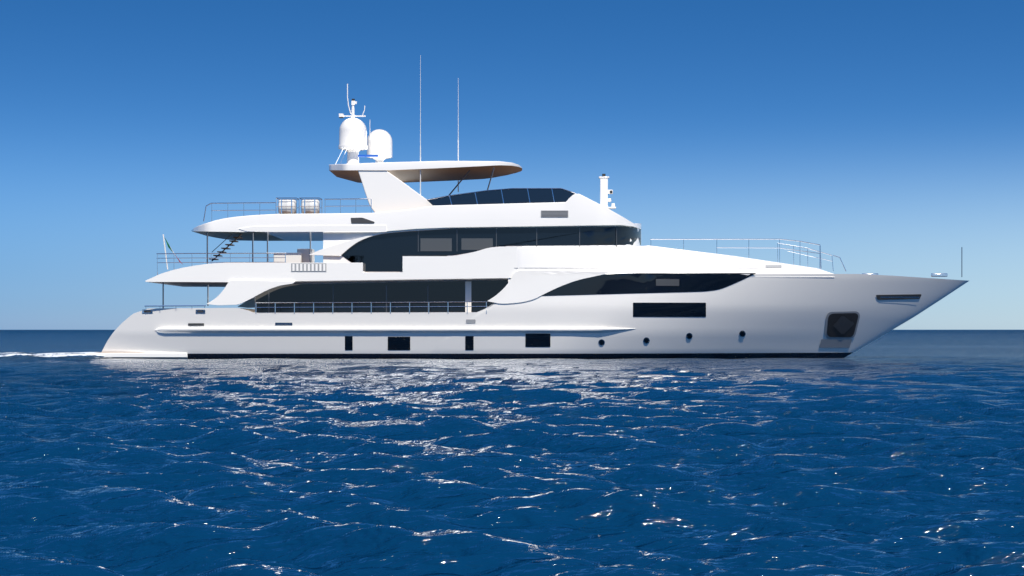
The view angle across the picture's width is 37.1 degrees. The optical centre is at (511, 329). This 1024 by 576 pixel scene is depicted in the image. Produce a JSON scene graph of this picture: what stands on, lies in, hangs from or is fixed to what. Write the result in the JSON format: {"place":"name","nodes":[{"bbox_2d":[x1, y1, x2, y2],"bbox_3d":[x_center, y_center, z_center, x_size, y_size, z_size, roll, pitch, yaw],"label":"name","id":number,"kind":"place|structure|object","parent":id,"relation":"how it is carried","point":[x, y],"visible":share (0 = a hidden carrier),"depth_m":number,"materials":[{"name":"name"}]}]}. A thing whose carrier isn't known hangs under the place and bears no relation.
{"place":"outdoors","nodes":[
{"label":"outdoors","id":0,"kind":"place"},
{"bbox_2d":[163,234,167,268],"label":"flag staff","id":1,"kind":"object","parent":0,"point":[165,251],"visible":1,"depth_m":73.58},
{"bbox_2d":[164,237,180,261],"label":"flag","id":2,"kind":"object","parent":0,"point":[171,249],"visible":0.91,"depth_m":73.73,"materials":[{"name":"multicoloured fabric"}]},
{"bbox_2d":[0,330,1023,575],"bbox_3d":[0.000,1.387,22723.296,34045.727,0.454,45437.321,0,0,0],"label":"sea","id":3,"kind":"structure","parent":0,"point":[896,452],"depth_m":15.47,"materials":[{"name":"liquid"}]},
{"bbox_2d":[0,352,103,357],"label":"stern wake","id":4,"kind":"object","parent":3,"relation":"on","point":[60,354],"visible":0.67,"depth_m":71.04,"materials":[{"name":"white liquid"}]},
{"bbox_2d":[101,274,967,358],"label":"hull","id":5,"kind":"object","parent":3,"relation":"on","point":[777,315],"visible":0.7,"depth_m":70.51,"materials":[{"name":"white paint"}]},
{"bbox_2d":[90,353,186,356],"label":"swim platform","id":6,"kind":"structure","parent":5,"relation":"attached to","point":[144,354],"depth_m":70.55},
{"bbox_2d":[142,309,152,312],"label":"fairlead","id":7,"kind":"object","parent":5,"relation":"attached to","point":[143,310],"visible":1,"depth_m":70.25,"materials":[{"name":"silver metal"}]},
{"bbox_2d":[188,323,203,325],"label":"scupper","id":8,"kind":"object","parent":5,"relation":"attached to","point":[195,324],"visible":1,"depth_m":70.20,"materials":[{"name":"grey metal"}]},
{"bbox_2d":[207,280,295,307],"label":"side panel","id":9,"kind":"object","parent":5,"relation":"on","point":[238,292],"visible":0.69,"depth_m":69.98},
{"bbox_2d":[275,323,291,324],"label":"scupper","id":10,"kind":"object","parent":5,"relation":"attached to","point":[283,323],"visible":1,"depth_m":70.11,"materials":[{"name":"silver metal"}]},
{"bbox_2d":[145,246,521,286],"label":"deck","id":11,"kind":"structure","parent":5,"relation":"on","point":[495,263],"depth_m":70.05,"materials":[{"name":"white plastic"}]},
{"bbox_2d":[274,249,314,262],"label":"outdoor furniture","id":12,"kind":"object","parent":11,"relation":"on","point":[301,256],"visible":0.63,"depth_m":71.20,"materials":[{"name":"white fabric"}]},
{"bbox_2d":[291,263,325,271],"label":"grille","id":13,"kind":"object","parent":11,"relation":"attached to","point":[307,267],"visible":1,"depth_m":70.03,"materials":[{"name":"grey metal"}]},
{"bbox_2d":[345,336,352,349],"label":"hull window","id":14,"kind":"structure","parent":5,"relation":"in","point":[348,342],"depth_m":70.33,"materials":[{"name":"black glass"}]},
{"bbox_2d":[255,279,507,312],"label":"deck windows","id":15,"kind":"structure","parent":5,"relation":"on","point":[446,293],"depth_m":70.88,"materials":[{"name":"black glass"}]},
{"bbox_2d":[268,289,269,311],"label":"saloon mullion","id":16,"kind":"object","parent":15,"relation":"attached to","point":[269,300],"visible":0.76,"depth_m":70.87},
{"bbox_2d":[465,281,470,311],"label":"saloon pillar","id":17,"kind":"structure","parent":15,"relation":"attached to","point":[467,291],"depth_m":70.85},
{"bbox_2d":[155,327,635,332],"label":"rub rail","id":18,"kind":"object","parent":5,"relation":"on","point":[383,330],"visible":1,"depth_m":70.10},
{"bbox_2d":[388,337,409,349],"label":"hull window","id":19,"kind":"structure","parent":5,"relation":"in","point":[398,343],"depth_m":70.33,"materials":[{"name":"black glass"}]},
{"bbox_2d":[465,336,473,349],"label":"hull window","id":20,"kind":"structure","parent":5,"relation":"in","point":[469,342],"depth_m":70.33,"materials":[{"name":"black glass"}]},
{"bbox_2d":[466,319,475,322],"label":"boarding plate","id":21,"kind":"object","parent":5,"relation":"attached to","point":[470,320],"visible":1,"depth_m":70.08,"materials":[{"name":"grey metal"}]},
{"bbox_2d":[323,223,640,262],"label":"house","id":22,"kind":"structure","parent":5,"relation":"on","point":[331,238],"depth_m":70.70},
{"bbox_2d":[309,228,448,255],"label":"side panel","id":23,"kind":"object","parent":22,"relation":"attached to","point":[339,249],"visible":0.49,"depth_m":70.56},
{"bbox_2d":[191,194,641,240],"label":"sun deck","id":24,"kind":"structure","parent":22,"relation":"on","point":[583,210],"depth_m":70.45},
{"bbox_2d":[209,237,241,259],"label":"stair treads","id":25,"kind":"object","parent":24,"relation":"on","point":[224,248],"visible":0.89,"depth_m":72.26,"materials":[{"name":"grey metal"}]},
{"bbox_2d":[278,199,318,213],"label":"life raft canisters","id":26,"kind":"object","parent":24,"relation":"on","point":[287,210],"visible":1,"depth_m":70.66,"materials":[{"name":"white plastic"}]},
{"bbox_2d":[276,198,321,213],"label":"raft cradles","id":27,"kind":"object","parent":24,"relation":"on","point":[304,206],"visible":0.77,"depth_m":70.61,"materials":[{"name":"silver metal"}]},
{"bbox_2d":[240,225,386,240],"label":"deck overhang","id":28,"kind":"object","parent":24,"relation":"attached to","point":[293,233],"visible":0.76,"depth_m":70.42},
{"bbox_2d":[351,218,374,222],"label":"air vent","id":29,"kind":"object","parent":24,"relation":"attached to","point":[358,220],"visible":1,"depth_m":70.43,"materials":[{"name":"grey metal"}]},
{"bbox_2d":[358,170,432,211],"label":"radar arch","id":30,"kind":"structure","parent":24,"relation":"on","point":[385,190],"depth_m":71.00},
{"bbox_2d":[329,161,521,182],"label":"hardtop","id":31,"kind":"object","parent":30,"relation":"on","point":[406,172],"visible":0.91,"depth_m":72.02,"materials":[{"name":"white plastic"}]},
{"bbox_2d":[338,84,391,163],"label":"radar mast","id":32,"kind":"object","parent":31,"relation":"on","point":[354,139],"visible":0.92,"depth_m":73.29,"materials":[{"name":"white plastic"}]},
{"bbox_2d":[358,155,377,156],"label":"radar bar","id":33,"kind":"object","parent":31,"relation":"on","point":[367,155],"visible":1,"depth_m":72.35,"materials":[{"name":"blue"}]},
{"bbox_2d":[420,55,458,194],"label":"whip antennas","id":34,"kind":"object","parent":24,"relation":"on","point":[420,129],"visible":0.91,"depth_m":71.14,"materials":[{"name":"white"}]},
{"bbox_2d":[427,189,574,205],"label":"windshield","id":35,"kind":"object","parent":24,"relation":"on","point":[519,196],"visible":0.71,"depth_m":70.64,"materials":[{"name":"black glass"}]},
{"bbox_2d":[427,188,575,204],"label":"window frame","id":36,"kind":"object","parent":24,"relation":"on","point":[502,195],"visible":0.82,"depth_m":70.61,"materials":[{"name":"silver metal"}]},
{"bbox_2d":[541,210,567,214],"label":"vent","id":37,"kind":"object","parent":24,"relation":"attached to","point":[554,213],"visible":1,"depth_m":70.43,"materials":[{"name":"grey"}]},
{"bbox_2d":[599,176,615,208],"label":"mast","id":38,"kind":"object","parent":24,"relation":"on","point":[604,193],"visible":0.83,"depth_m":73.82,"materials":[{"name":"white metal"}]},
{"bbox_2d":[341,226,640,271],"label":"glass","id":39,"kind":"object","parent":22,"relation":"attached to","point":[386,252],"visible":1,"depth_m":70.69,"materials":[{"name":"black glass"}]},
{"bbox_2d":[420,238,451,250],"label":"blind","id":40,"kind":"object","parent":39,"relation":"attached to","point":[435,244],"visible":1,"depth_m":70.67,"materials":[{"name":"grey fabric"}]},
{"bbox_2d":[461,238,492,249],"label":"blind","id":41,"kind":"object","parent":39,"relation":"attached to","point":[475,243],"visible":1,"depth_m":70.67,"materials":[{"name":"grey fabric"}]},
{"bbox_2d":[145,198,845,313],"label":"rails","id":42,"kind":"object","parent":5,"relation":"on","point":[486,306],"visible":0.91,"depth_m":70.29,"materials":[{"name":"silver metal"}]},
{"bbox_2d":[525,334,549,346],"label":"hull window","id":43,"kind":"structure","parent":5,"relation":"in","point":[537,340],"depth_m":70.29,"materials":[{"name":"black glass"}]},
{"bbox_2d":[488,271,610,303],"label":"panel","id":44,"kind":"object","parent":5,"relation":"attached to","point":[522,286],"visible":1,"depth_m":69.95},
{"bbox_2d":[162,167,961,307],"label":"poles and stairs","id":45,"kind":"object","parent":5,"relation":"on","point":[310,245],"visible":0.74,"depth_m":70.67,"materials":[{"name":"silver metal"}]},
{"bbox_2d":[541,273,755,295],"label":"glass","id":46,"kind":"object","parent":5,"relation":"attached to","point":[627,283],"visible":1,"depth_m":70.00,"materials":[{"name":"black glass"}]},
{"bbox_2d":[656,279,678,285],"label":"blind","id":47,"kind":"object","parent":46,"relation":"on","point":[667,282],"visible":1,"depth_m":69.99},
{"bbox_2d":[633,303,705,316],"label":"hull window","id":48,"kind":"structure","parent":5,"relation":"on","point":[669,309],"depth_m":70.21,"materials":[{"name":"black glass"}]},
{"bbox_2d":[508,245,832,282],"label":"bulwark","id":49,"kind":"object","parent":5,"relation":"on","point":[638,259],"visible":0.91,"depth_m":70.35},
{"bbox_2d":[766,265,781,267],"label":"hull vent","id":50,"kind":"object","parent":49,"relation":"attached to","point":[773,266],"visible":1,"depth_m":70.74,"materials":[{"name":"grey"}]},
{"bbox_2d":[820,339,851,347],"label":"anchor plate","id":51,"kind":"object","parent":5,"relation":"on","point":[835,343],"visible":1,"depth_m":73.22,"materials":[{"name":"grey metal"}]},
{"bbox_2d":[825,311,859,338],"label":"anchor pocket","id":52,"kind":"object","parent":5,"relation":"on","point":[826,324],"visible":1,"depth_m":72.66,"materials":[{"name":"grey metal"}]},
{"bbox_2d":[833,316,853,333],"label":"anchor","id":53,"kind":"object","parent":52,"relation":"on","point":[843,325],"visible":1,"depth_m":72.65,"materials":[{"name":"grey metal"}]},
{"bbox_2d":[876,294,920,299],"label":"bow slot","id":54,"kind":"object","parent":5,"relation":"on","point":[906,295],"visible":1,"depth_m":72.82,"materials":[{"name":"grey"}]},
{"bbox_2d":[862,273,946,276],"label":"deck fittings","id":55,"kind":"object","parent":5,"relation":"on","point":[938,274],"visible":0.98,"depth_m":72.92,"materials":[{"name":"silver metal"}]},
{"bbox_2d":[0,0,1023,329],"label":"sky","id":56,"kind":"structure","parent":0,"point":[886,136],"materials":[{"name":"blue"}]},
{"bbox_2d":[881,297,919,297],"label":"bow slot bar","id":57,"kind":"object","parent":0,"point":[900,297],"visible":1,"depth_m":72.85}
]}

